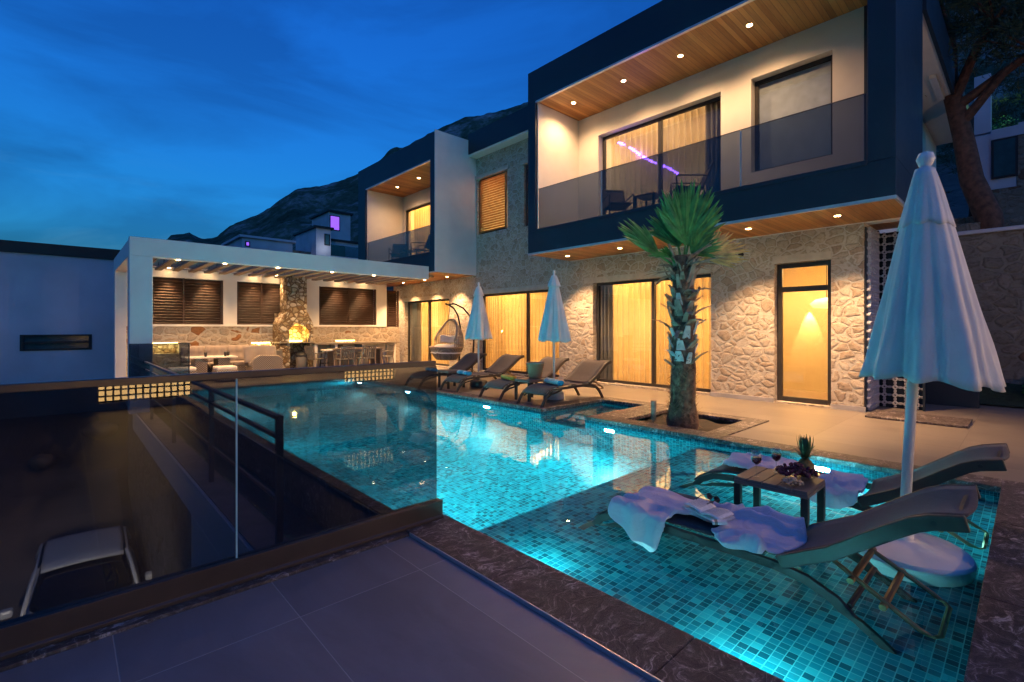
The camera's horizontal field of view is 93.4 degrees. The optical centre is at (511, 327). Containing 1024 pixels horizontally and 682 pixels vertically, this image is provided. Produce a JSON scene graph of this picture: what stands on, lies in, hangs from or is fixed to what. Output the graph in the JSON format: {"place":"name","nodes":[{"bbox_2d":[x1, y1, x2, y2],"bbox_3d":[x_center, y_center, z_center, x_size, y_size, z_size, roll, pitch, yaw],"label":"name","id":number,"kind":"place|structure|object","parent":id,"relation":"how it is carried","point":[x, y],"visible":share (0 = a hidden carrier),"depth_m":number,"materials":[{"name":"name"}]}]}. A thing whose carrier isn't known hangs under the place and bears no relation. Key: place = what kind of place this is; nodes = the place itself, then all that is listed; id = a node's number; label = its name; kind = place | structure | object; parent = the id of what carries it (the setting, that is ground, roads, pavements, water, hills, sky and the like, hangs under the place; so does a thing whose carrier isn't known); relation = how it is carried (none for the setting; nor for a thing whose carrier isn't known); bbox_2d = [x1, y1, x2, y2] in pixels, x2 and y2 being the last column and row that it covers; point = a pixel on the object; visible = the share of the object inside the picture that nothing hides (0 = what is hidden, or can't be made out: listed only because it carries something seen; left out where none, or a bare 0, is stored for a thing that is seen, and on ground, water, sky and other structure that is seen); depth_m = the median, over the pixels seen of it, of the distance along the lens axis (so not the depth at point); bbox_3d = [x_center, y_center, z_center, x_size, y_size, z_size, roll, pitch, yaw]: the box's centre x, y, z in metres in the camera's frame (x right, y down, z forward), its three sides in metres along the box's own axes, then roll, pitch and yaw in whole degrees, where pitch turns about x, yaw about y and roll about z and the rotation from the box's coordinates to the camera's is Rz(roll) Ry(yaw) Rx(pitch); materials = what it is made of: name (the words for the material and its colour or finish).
{"place":"outdoors","nodes":[
{"label":"outdoors","id":0,"kind":"place"},
{"bbox_2d":[0,536,651,681],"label":"terrace deck","id":1,"kind":"structure","parent":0,"point":[408,609],"depth_m":2.25,"materials":[{"name":"tile"}]},
{"bbox_2d":[0,531,408,671],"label":"terrace edge","id":2,"kind":"object","parent":1,"relation":"on","point":[47,651],"visible":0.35,"depth_m":2.48,"materials":[{"name":"brown stone"}]},
{"bbox_2d":[0,361,442,660],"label":"glass fence","id":3,"kind":"object","parent":2,"relation":"on","point":[122,499],"visible":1,"depth_m":2.57,"materials":[{"name":"clear glass"}]},
{"bbox_2d":[409,532,663,681],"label":"edge trim","id":4,"kind":"structure","parent":2,"relation":"attached to","point":[622,660],"depth_m":2.40,"materials":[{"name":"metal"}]},
{"bbox_2d":[0,0,661,249],"label":"sky","id":5,"kind":"structure","parent":0,"point":[120,119],"materials":[{"name":"blue"}]},
{"bbox_2d":[153,0,1023,324],"bbox_3d":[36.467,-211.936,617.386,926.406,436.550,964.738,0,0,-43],"label":"mountain","id":6,"kind":"structure","parent":0,"point":[289,214],"depth_m":523.22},
{"bbox_2d":[221,234,295,252],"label":"hillside house","id":7,"kind":"structure","parent":6,"relation":"on","point":[258,242],"depth_m":55.63,"materials":[{"name":"white paint"}]},
{"bbox_2d":[293,225,333,278],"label":"hillside house","id":8,"kind":"structure","parent":6,"relation":"on","point":[314,239],"depth_m":59.36,"materials":[{"name":"white paint"}]},
{"bbox_2d":[324,234,329,245],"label":"window","id":9,"kind":"structure","parent":8,"relation":"in","point":[326,236],"depth_m":59.35,"materials":[{"name":"glass"}]},
{"bbox_2d":[309,209,352,240],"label":"hillside house","id":10,"kind":"structure","parent":6,"relation":"on","point":[338,222],"depth_m":65.68,"materials":[{"name":"white paint"}]},
{"bbox_2d":[330,215,339,230],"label":"window","id":11,"kind":"structure","parent":10,"relation":"in","point":[334,220],"depth_m":65.14,"materials":[{"name":"glass"}]},
{"bbox_2d":[331,239,357,258],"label":"hillside house","id":12,"kind":"structure","parent":6,"relation":"on","point":[344,249],"depth_m":61.97,"materials":[{"name":"paint"}]},
{"bbox_2d":[642,414,732,431],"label":"planting soil","id":13,"kind":"structure","parent":0,"point":[707,425],"depth_m":7.71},
{"bbox_2d":[651,400,656,422],"bbox_3d":[2.187,1.330,7.462,0.090,0.420,0.088,0,0,-43],"label":"garden spike lamp","id":14,"kind":"object","parent":13,"relation":"on","point":[653,410],"visible":0.79,"depth_m":7.43,"materials":[{"name":"grey metal"}]},
{"bbox_2d":[617,179,748,429],"bbox_3d":[2.633,-0.308,7.395,1.068,3.803,1.836,0,0,-64],"label":"palm tree","id":15,"kind":"object","parent":13,"relation":"on","point":[689,218],"visible":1,"depth_m":7.27,"materials":[{"name":"green plant"}]},
{"bbox_2d":[437,395,998,681],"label":"water","id":16,"kind":"structure","parent":0,"point":[545,488],"depth_m":3.23,"materials":[{"name":"liquid"}]},
{"bbox_2d":[446,395,997,492],"bbox_3d":[-0.919,2.192,8.316,5.930,1.415,13.060,0,0,-43],"label":"pool basin","id":17,"kind":"object","parent":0,"point":[641,419],"visible":0.09,"depth_m":8.18,"materials":[{"name":"tile"}]},
{"bbox_2d":[405,388,1023,681],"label":"pool coping","id":18,"kind":"object","parent":17,"relation":"on","point":[659,649],"visible":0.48,"depth_m":2.65,"materials":[{"name":"brown stone"}]},
{"bbox_2d":[437,394,999,496],"bbox_3d":[0.354,1.513,8.657,4.156,0.054,13.675,0,0,-26],"label":"pool tile course","id":19,"kind":"object","parent":17,"relation":"attached to","point":[992,493],"visible":0.34,"depth_m":6.46,"materials":[{"name":"tile"}]},
{"bbox_2d":[734,466,825,527],"bbox_3d":[2.018,1.440,3.647,0.420,0.620,0.500,0,0,-43],"label":"side table","id":20,"kind":"object","parent":17,"relation":"on","point":[768,479],"visible":0.64,"depth_m":3.59,"materials":[{"name":"brown wood"}]},
{"bbox_2d":[751,450,761,476],"bbox_3d":[1.863,1.033,3.681,0.076,0.190,0.076,0,0,-43],"label":"wine glass","id":21,"kind":"object","parent":20,"relation":"on","point":[756,460],"visible":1,"depth_m":3.66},
{"bbox_2d":[771,448,781,472],"bbox_3d":[2.065,1.033,3.773,0.076,0.190,0.076,0,0,-43],"label":"wine glass","id":22,"kind":"object","parent":20,"relation":"on","point":[776,456],"visible":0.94,"depth_m":3.76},
{"bbox_2d":[781,477,804,485],"bbox_3d":[2.018,1.100,3.470,0.153,0.056,0.153,0,0,-43],"label":"nut dish","id":23,"kind":"object","parent":20,"relation":"on","point":[791,480],"visible":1,"depth_m":3.44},
{"bbox_2d":[774,462,820,480],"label":"grapes","id":24,"kind":"object","parent":20,"relation":"on","point":[792,468],"visible":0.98,"depth_m":3.55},
{"bbox_2d":[787,434,823,476],"bbox_3d":[2.229,0.966,3.661,0.266,0.312,0.273,0,0,-43],"label":"pineapple","id":25,"kind":"object","parent":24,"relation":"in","point":[805,447],"visible":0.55,"depth_m":3.64,"materials":[{"name":"green plant"}]},
{"bbox_2d":[592,484,980,635],"bbox_3d":[1.556,1.320,3.277,0.692,0.907,2.310,0,0,-43],"label":"sun lounger","id":26,"kind":"object","parent":17,"relation":"on","point":[948,507],"visible":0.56,"depth_m":2.69,"materials":[{"name":"beige plastic"}]},
{"bbox_2d":[608,486,715,548],"bbox_3d":[1.180,1.430,3.572,0.641,0.341,0.750,0,0,-43],"label":"throw cloth","id":27,"kind":"object","parent":26,"relation":"on","point":[643,514],"visible":0.87,"depth_m":3.49,"materials":[{"name":"fabric"}]},
{"bbox_2d":[711,501,807,553],"bbox_3d":[1.583,1.291,3.190,0.674,0.131,0.641,0,0,-43],"label":"throw cloth","id":28,"kind":"object","parent":26,"relation":"on","point":[760,529],"visible":0.88,"depth_m":3.08,"materials":[{"name":"fabric"}]},
{"bbox_2d":[683,498,734,520],"bbox_3d":[1.356,1.252,3.331,0.192,0.042,0.276,0,7,-35],"label":"open book","id":29,"kind":"object","parent":28,"relation":"on","point":[703,508],"visible":0.98,"depth_m":3.31,"materials":[{"name":"paper"}]},
{"bbox_2d":[696,493,719,503],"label":"sunglasses","id":30,"kind":"object","parent":29,"relation":"on","point":[716,498],"visible":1,"depth_m":3.44,"materials":[{"name":"black paint"}]},
{"bbox_2d":[712,519,726,524],"bbox_3d":[1.347,1.260,3.135,0.090,0.021,0.045,-6,-2,17],"label":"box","id":31,"kind":"object","parent":28,"relation":"on","point":[718,522],"visible":1,"depth_m":3.12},
{"bbox_2d":[692,443,1009,547],"bbox_3d":[2.703,1.320,4.232,0.692,0.907,2.310,0,0,-43],"label":"sun lounger","id":32,"kind":"object","parent":17,"relation":"on","point":[976,458],"visible":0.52,"depth_m":3.65,"materials":[{"name":"beige plastic"}]},
{"bbox_2d":[722,452,797,471],"bbox_3d":[2.360,1.284,4.590,0.586,0.082,0.638,0,0,-43],"label":"throw cloth","id":33,"kind":"object","parent":32,"relation":"on","point":[739,460],"visible":0.67,"depth_m":4.58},
{"bbox_2d":[810,470,867,508],"bbox_3d":[2.781,1.343,4.070,0.658,0.186,0.356,0,0,-43],"label":"throw cloth","id":34,"kind":"object","parent":32,"relation":"on","point":[843,489],"visible":0.84,"depth_m":3.91,"materials":[{"name":"fabric"}]},
{"bbox_2d":[858,151,1005,574],"bbox_3d":[2.820,0.281,3.323,0.885,2.945,0.823,0,3,-43],"label":"parasol","id":35,"kind":"object","parent":17,"relation":"on","point":[930,325],"visible":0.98,"depth_m":3.15,"materials":[{"name":"white fabric"}]},
{"bbox_2d":[437,367,1023,482],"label":"terrace paving","id":36,"kind":"structure","parent":0,"point":[855,433],"depth_m":7.18,"materials":[{"name":"stone"}]},
{"bbox_2d":[190,355,237,372],"bbox_3d":[-8.484,1.123,13.547,1.240,0.655,0.800,0,0,-43],"label":"lounge table","id":37,"kind":"object","parent":36,"relation":"on","point":[200,363],"visible":0.52,"depth_m":13.26,"materials":[{"name":"grey wicker"}]},
{"bbox_2d":[190,345,248,372],"bbox_3d":[-8.803,0.966,14.479,1.826,0.889,0.900,0,0,-43],"label":"rattan sofa","id":38,"kind":"object","parent":36,"relation":"on","point":[234,350],"visible":0.38,"depth_m":14.56,"materials":[{"name":"fabric"}]},
{"bbox_2d":[212,365,237,378],"bbox_3d":[-7.812,1.225,13.147,0.520,0.390,0.480,0,0,-43],"label":"ottoman","id":39,"kind":"object","parent":36,"relation":"on","point":[227,368],"visible":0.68,"depth_m":12.98,"materials":[{"name":"fabric"}]},
{"bbox_2d":[126,268,399,376],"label":"courtyard wall","id":40,"kind":"structure","parent":36,"relation":"on","point":[186,306],"depth_m":15.76,"materials":[{"name":"stone"}]},
{"bbox_2d":[243,345,282,370],"bbox_3d":[-7.492,0.956,14.522,0.938,0.888,0.780,0,0,-43],"label":"rattan armchair","id":41,"kind":"object","parent":36,"relation":"on","point":[261,357],"visible":0.9,"depth_m":14.38,"materials":[{"name":"grey wicker"}]},
{"bbox_2d":[272,276,314,368],"bbox_3d":[-7.342,-0.225,16.197,1.120,3.350,0.810,0,0,-43],"label":"fireplace","id":42,"kind":"object","parent":36,"relation":"on","point":[292,322],"visible":0.84,"depth_m":16.00,"materials":[{"name":"stone"}]},
{"bbox_2d":[295,352,307,367],"bbox_3d":[-6.885,1.120,15.822,0.390,0.660,0.390,0,0,-43],"label":"waste bin","id":43,"kind":"object","parent":36,"relation":"on","point":[301,360],"visible":0.74,"depth_m":15.68,"materials":[{"name":"metal"}]},
{"bbox_2d":[304,346,327,366],"bbox_3d":[-6.450,1.019,15.902,0.560,0.868,0.553,0,0,32],"label":"slat chair","id":44,"kind":"object","parent":36,"relation":"on","point":[312,355],"visible":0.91,"depth_m":15.70,"materials":[{"name":"wood"}]},
{"bbox_2d":[319,349,333,366],"bbox_3d":[-6.139,1.081,16.106,0.449,0.742,0.449,0,0,-43],"label":"bar stool","id":45,"kind":"object","parent":36,"relation":"on","point":[324,350],"visible":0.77,"depth_m":15.98,"materials":[{"name":"beige wood"}]},
{"bbox_2d":[334,346,354,365],"bbox_3d":[-5.466,1.019,15.764,0.560,0.868,0.553,0,0,-43],"label":"slat chair","id":46,"kind":"object","parent":36,"relation":"on","point":[348,358],"visible":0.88,"depth_m":15.62,"materials":[{"name":"wood"}]},
{"bbox_2d":[313,341,395,366],"bbox_3d":[-5.785,0.980,17.588,3.045,0.940,0.850,0,0,-43],"label":"kitchen counter","id":47,"kind":"object","parent":36,"relation":"on","point":[318,346],"visible":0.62,"depth_m":17.65,"materials":[{"name":"wood"}]},
{"bbox_2d":[326,347,382,365],"bbox_3d":[-5.429,1.070,16.724,1.700,0.760,0.800,0,0,-43],"label":"dining table","id":48,"kind":"object","parent":36,"relation":"on","point":[330,356],"visible":0.54,"depth_m":16.38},
{"bbox_2d":[355,345,375,364],"bbox_3d":[-4.930,1.019,16.303,0.560,0.868,0.553,0,0,-43],"label":"slat chair","id":49,"kind":"object","parent":36,"relation":"on","point":[370,354],"visible":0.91,"depth_m":16.16,"materials":[{"name":"wood"}]},
{"bbox_2d":[382,344,394,362],"bbox_3d":[-4.571,1.019,17.384,0.553,0.868,0.560,0,0,-43],"label":"slat chair","id":50,"kind":"object","parent":36,"relation":"on","point":[389,351],"visible":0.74,"depth_m":17.50,"materials":[{"name":"wood"}]},
{"bbox_2d":[438,369,464,388],"bbox_3d":[-1.480,1.240,11.808,0.500,0.420,0.420,0,0,-43],"label":"side table","id":51,"kind":"object","parent":36,"relation":"on","point":[449,371],"visible":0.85,"depth_m":11.75,"materials":[{"name":"beige plastic"}]},
{"bbox_2d":[429,303,474,375],"bbox_3d":[-1.949,0.326,15.344,1.357,2.241,1.513,0,0,-43],"label":"egg chair","id":52,"kind":"object","parent":36,"relation":"on","point":[445,351],"visible":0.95,"depth_m":15.12,"materials":[{"name":"wicker"}]},
{"bbox_2d":[437,352,486,379],"bbox_3d":[-1.674,1.073,12.432,2.139,0.796,0.692,0,0,-43],"label":"sun lounger","id":53,"kind":"object","parent":36,"relation":"on","point":[467,362],"visible":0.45,"depth_m":12.83,"materials":[{"name":"beige plastic"}]},
{"bbox_2d":[465,282,492,386],"bbox_3d":[-0.816,0.152,12.026,0.690,2.595,0.735,0,0,-43],"label":"parasol","id":54,"kind":"object","parent":36,"relation":"on","point":[478,327],"visible":0.98,"depth_m":11.85,"materials":[{"name":"white fabric"}]},
{"bbox_2d":[439,354,524,392],"bbox_3d":[-0.692,1.073,11.639,2.139,0.796,0.692,0,0,-43],"label":"sun lounger","id":55,"kind":"object","parent":36,"relation":"on","point":[504,363],"visible":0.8,"depth_m":11.79,"materials":[{"name":"beige plastic"}]},
{"bbox_2d":[457,370,471,375],"bbox_3d":[-1.117,1.041,11.271,0.142,0.095,0.540,0,0,-33],"label":"rolled towel","id":56,"kind":"object","parent":55,"relation":"on","point":[463,372],"visible":1,"depth_m":11.14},
{"bbox_2d":[478,356,568,399],"bbox_3d":[0.299,1.073,10.512,2.139,0.796,0.692,0,0,-43],"label":"sun lounger","id":57,"kind":"object","parent":36,"relation":"on","point":[501,383],"visible":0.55,"depth_m":10.55,"materials":[{"name":"beige plastic"}]},
{"bbox_2d":[500,374,516,380],"bbox_3d":[-0.075,1.041,10.192,0.142,0.095,0.500,0,0,-28],"label":"rolled towel","id":58,"kind":"object","parent":57,"relation":"on","point":[508,377],"visible":0.95,"depth_m":10.08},
{"bbox_2d":[515,378,545,401],"bbox_3d":[0.378,1.240,9.807,0.500,0.420,0.420,0,0,-43],"label":"side table","id":59,"kind":"object","parent":36,"relation":"on","point":[529,381],"visible":0.76,"depth_m":9.71,"materials":[{"name":"beige plastic"}]},
{"bbox_2d":[526,362,543,378],"bbox_3d":[0.473,0.865,9.896,0.394,0.324,0.394,0,0,-43],"label":"bucket","id":60,"kind":"object","parent":59,"relation":"on","point":[535,370],"visible":1,"depth_m":9.77,"materials":[{"name":"plastic"}]},
{"bbox_2d":[538,270,570,399],"bbox_3d":[0.866,0.128,9.902,0.718,2.645,0.717,0,0,-43],"label":"parasol","id":61,"kind":"object","parent":36,"relation":"on","point":[554,328],"visible":0.98,"depth_m":9.74,"materials":[{"name":"white fabric"}]},
{"bbox_2d":[516,359,611,407],"bbox_3d":[1.081,1.073,9.641,2.139,0.796,0.692,0,0,-43],"label":"sun lounger","id":62,"kind":"object","parent":36,"relation":"on","point":[585,372],"visible":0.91,"depth_m":9.82,"materials":[{"name":"beige plastic"}]},
{"bbox_2d":[544,378,563,385],"bbox_3d":[0.807,1.035,9.346,0.160,0.107,0.560,0,0,-23],"label":"rolled towel","id":63,"kind":"object","parent":62,"relation":"on","point":[554,381],"visible":1,"depth_m":9.20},
{"bbox_2d":[358,0,968,411],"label":"villa","id":64,"kind":"object","parent":36,"relation":"on","point":[804,164],"visible":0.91,"depth_m":9.98,"materials":[{"name":"stone"}]},
{"bbox_2d":[410,303,420,360],"bbox_3d":[-3.899,0.070,19.573,0.215,2.640,0.706,0,0,-43],"label":"curtain","id":65,"kind":"object","parent":64,"relation":"hanging from","point":[415,326],"visible":0.82,"depth_m":19.47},
{"bbox_2d":[406,203,429,231],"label":"window","id":66,"kind":"structure","parent":64,"relation":"in","point":[407,212],"depth_m":19.58,"materials":[{"name":"metal"}]},
{"bbox_2d":[414,205,429,228],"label":"curtain","id":67,"kind":"object","parent":64,"relation":"hanging from","point":[421,217],"visible":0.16,"depth_m":19.32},
{"bbox_2d":[408,299,448,365],"bbox_3d":[-3.177,0.165,18.610,0.092,2.470,3.096,0,0,-43],"label":"window","id":68,"kind":"structure","parent":64,"relation":"in","point":[429,301],"depth_m":18.58,"materials":[{"name":"metal"}]},
{"bbox_2d":[421,301,448,363],"bbox_3d":[-2.746,0.070,18.465,0.219,2.640,2.624,0,0,-43],"label":"curtain","id":69,"kind":"object","parent":64,"relation":"hanging from","point":[439,313],"visible":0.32,"depth_m":18.73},
{"bbox_2d":[486,296,497,367],"bbox_3d":[-0.687,0.045,16.113,0.205,2.690,0.651,0,0,-43],"label":"curtain","id":70,"kind":"object","parent":64,"relation":"hanging from","point":[492,344],"visible":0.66,"depth_m":16.04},
{"bbox_2d":[479,171,506,234],"bbox_3d":[-0.594,-4.030,15.667,0.131,1.840,1.466,0,0,-43],"label":"window","id":71,"kind":"structure","parent":64,"relation":"in","point":[498,176],"depth_m":15.62,"materials":[{"name":"orange glass"}]},
{"bbox_2d":[483,289,558,376],"bbox_3d":[0.249,0.140,14.920,0.092,2.520,3.526,0,0,-43],"label":"window","id":72,"kind":"structure","parent":64,"relation":"in","point":[527,293],"depth_m":14.65,"materials":[{"name":"metal"}]},
{"bbox_2d":[526,165,527,225],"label":"window","id":73,"kind":"structure","parent":64,"relation":"in","point":[526,165],"depth_m":14.46,"materials":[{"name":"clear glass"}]},
{"bbox_2d":[498,292,558,374],"bbox_3d":[0.621,0.045,14.836,0.218,2.690,3.113,0,0,-43],"label":"curtain","id":74,"kind":"object","parent":64,"relation":"hanging from","point":[511,324],"visible":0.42,"depth_m":15.11,"materials":[{"name":"fabric"}]},
{"bbox_2d":[600,285,612,379],"bbox_3d":[2.464,0.045,12.705,0.212,2.690,0.469,0,0,-43],"label":"curtain","id":75,"kind":"object","parent":64,"relation":"hanging from","point":[606,322],"visible":0.69,"depth_m":12.62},
{"bbox_2d":[597,274,710,391],"bbox_3d":[3.321,0.110,11.612,0.092,2.580,3.136,0,0,-43],"label":"window","id":76,"kind":"structure","parent":64,"relation":"in","point":[653,286],"depth_m":11.53,"materials":[{"name":"metal"}]},
{"bbox_2d":[611,106,704,166],"bbox_3d":[3.567,-3.900,11.662,0.220,2.800,2.762,0,0,-43],"label":"curtain","id":77,"kind":"object","parent":64,"relation":"hanging from","point":[684,129],"visible":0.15,"depth_m":11.57,"materials":[{"name":"fabric"}]},
{"bbox_2d":[613,277,710,388],"bbox_3d":[3.647,0.045,11.577,0.217,2.690,2.905,0,0,-43],"label":"curtain","id":78,"kind":"object","parent":64,"relation":"hanging from","point":[632,332],"visible":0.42,"depth_m":11.92,"materials":[{"name":"fabric"}]},
{"bbox_2d":[603,96,720,169],"bbox_3d":[3.467,-3.725,11.454,0.092,2.490,3.166,0,0,-43],"label":"window","id":79,"kind":"structure","parent":64,"relation":"in","point":[660,120],"depth_m":11.39,"materials":[{"name":"metal"}]},
{"bbox_2d":[705,101,720,139],"bbox_3d":[4.474,-3.900,10.526,0.218,2.800,0.560,0,0,-43],"label":"curtain","id":80,"kind":"object","parent":64,"relation":"hanging from","point":[712,120],"visible":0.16,"depth_m":10.57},
{"bbox_2d":[755,55,831,124],"bbox_3d":[5.437,-4.060,9.333,0.070,1.880,1.396,0,0,-43],"label":"window","id":81,"kind":"structure","parent":64,"relation":"in","point":[829,58],"depth_m":9.48,"materials":[{"name":"metal"}]},
{"bbox_2d":[777,260,830,404],"bbox_3d":[5.570,0.085,9.190,0.078,2.670,0.946,0,0,-43],"label":"glazed door","id":82,"kind":"structure","parent":64,"relation":"in","point":[780,289],"depth_m":9.30,"materials":[{"name":"metal"}]},
{"bbox_2d":[810,265,827,308],"bbox_3d":[6.581,-0.935,10.108,0.600,1.050,0.600,0,0,-43],"label":"pendant lamp","id":83,"kind":"object","parent":64,"relation":"hanging from","point":[820,303],"visible":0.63,"depth_m":10.01,"materials":[{"name":"white"}]},
{"bbox_2d":[954,216,973,224],"bbox_3d":[10.867,-2.560,12.068,0.550,0.220,1.200,0,0,-43],"label":"stone step","id":84,"kind":"object","parent":64,"relation":"on","point":[964,220],"depth_m":11.63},
{"bbox_2d":[955,222,979,230],"bbox_3d":[10.461,-2.310,11.623,0.550,0.220,1.200,0,0,-43],"label":"stone step","id":85,"kind":"object","parent":64,"relation":"on","point":[967,226],"visible":0.11,"depth_m":11.14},
{"bbox_2d":[865,227,925,411],"bbox_3d":[6.691,-0.170,8.423,0.930,3.240,0.700,0,0,-43],"label":"lattice screen","id":86,"kind":"object","parent":36,"relation":"on","point":[879,251],"visible":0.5,"depth_m":8.67,"materials":[{"name":"concrete"}]},
{"bbox_2d":[865,409,972,427],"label":"drain slab","id":87,"kind":"structure","parent":36,"relation":"on","point":[930,419],"depth_m":7.55,"materials":[{"name":"brown stone"}]},
{"bbox_2d":[926,381,979,407],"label":"wall","id":88,"kind":"structure","parent":36,"relation":"on","point":[940,393],"depth_m":9.00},
{"bbox_2d":[957,225,1023,384],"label":"garden wall","id":89,"kind":"structure","parent":36,"relation":"on","point":[994,258],"depth_m":9.83,"materials":[{"name":"stone"}]},
{"bbox_2d":[936,162,968,218],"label":"hillside","id":90,"kind":"structure","parent":0,"point":[959,208],"depth_m":33.14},
{"bbox_2d":[925,0,1023,228],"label":"pine tree","id":91,"kind":"object","parent":90,"relation":"on","point":[984,206],"visible":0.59,"depth_m":10.95,"materials":[{"name":"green plant"}]},
{"bbox_2d":[936,45,1023,216],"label":"pine tree","id":92,"kind":"object","parent":90,"relation":"on","point":[972,123],"visible":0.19,"depth_m":22.27,"materials":[{"name":"green plant"}]},
{"bbox_2d":[936,55,1023,168],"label":"pine tree","id":93,"kind":"object","parent":90,"relation":"on","point":[1002,109],"visible":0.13,"depth_m":27.73,"materials":[{"name":"green plant"}]},
{"bbox_2d":[936,93,1023,206],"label":"pine tree","id":94,"kind":"object","parent":90,"relation":"on","point":[949,165],"visible":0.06,"depth_m":25.95,"materials":[{"name":"green plant"}]},
{"bbox_2d":[974,73,1023,226],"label":"stone house","id":95,"kind":"structure","parent":90,"relation":"on","point":[1001,152],"depth_m":15.36,"materials":[{"name":"white paint"}]},
{"bbox_2d":[991,135,1017,179],"bbox_3d":[15.691,-5.425,15.388,0.058,1.250,0.600,0,0,-43],"label":"window","id":96,"kind":"structure","parent":95,"relation":"in","point":[1004,151],"depth_m":15.37,"materials":[{"name":"black glass"}]},
{"bbox_2d":[992,115,1017,129],"bbox_3d":[17.355,-6.947,17.316,1.728,1.193,1.597,0,0,28],"label":"shrub","id":97,"kind":"object","parent":90,"relation":"on","point":[999,126],"visible":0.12,"depth_m":17.15,"materials":[{"name":"green plant"}]},
{"bbox_2d":[992,77,1022,120],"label":"pine tree","id":98,"kind":"object","parent":90,"relation":"on","point":[1010,111],"visible":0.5,"depth_m":22.50,"materials":[{"name":"green plant"}]},
{"bbox_2d":[992,77,1023,127],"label":"pine tree","id":99,"kind":"object","parent":90,"relation":"on","point":[1019,96],"visible":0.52,"depth_m":18.43,"materials":[{"name":"green plant"}]},
{"bbox_2d":[980,383,1023,406],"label":"grass","id":100,"kind":"structure","parent":0,"point":[1012,396],"depth_m":9.37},
{"bbox_3d":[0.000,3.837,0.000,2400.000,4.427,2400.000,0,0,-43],"label":"ground","id":101,"kind":"structure","parent":0,"visible":0},
{"bbox_2d":[0,240,119,383],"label":"neighbour building","id":102,"kind":"structure","parent":101,"relation":"on","point":[56,312],"depth_m":14.17,"materials":[{"name":"white paint"}]},
{"bbox_2d":[20,334,91,350],"bbox_3d":[-13.394,0.420,14.221,1.540,0.460,0.130,0,0,-43],"label":"window","id":103,"kind":"structure","parent":102,"relation":"in","point":[90,335],"depth_m":14.19,"materials":[{"name":"black paint"}]},
{"bbox_3d":[-4.747,3.940,6.980,0.300,4.220,10.410,0,0,-43],"label":"retaining wall","id":104,"kind":"object","parent":101,"relation":"on","visible":0},
{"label":"pool ledge","id":105,"kind":"structure","parent":104,"relation":"on","visible":0},
{"bbox_2d":[144,361,177,375],"bbox_3d":[-4.931,1.270,7.192,0.050,1.120,9.000,0,0,-43],"label":"pool railing","id":106,"kind":"object","parent":105,"relation":"on","point":[150,371],"visible":0.1,"depth_m":9.15,"materials":[{"name":"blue metal"}]},
{"bbox_2d":[129,343,189,376],"bbox_3d":[-7.622,0.890,10.466,1.070,1.120,0.042,0,0,-43],"label":"glass windbreak","id":107,"kind":"object","parent":106,"relation":"attached to","point":[174,357],"visible":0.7,"depth_m":10.45,"materials":[{"name":"clear glass"}]},
{"bbox_2d":[114,236,433,377],"bbox_3d":[-6.307,-0.060,14.818,8.880,3.780,4.300,0,0,-43],"label":"pergola","id":108,"kind":"object","parent":105,"relation":"on","point":[138,259],"visible":0.97,"depth_m":12.51,"materials":[{"name":"white paint"}]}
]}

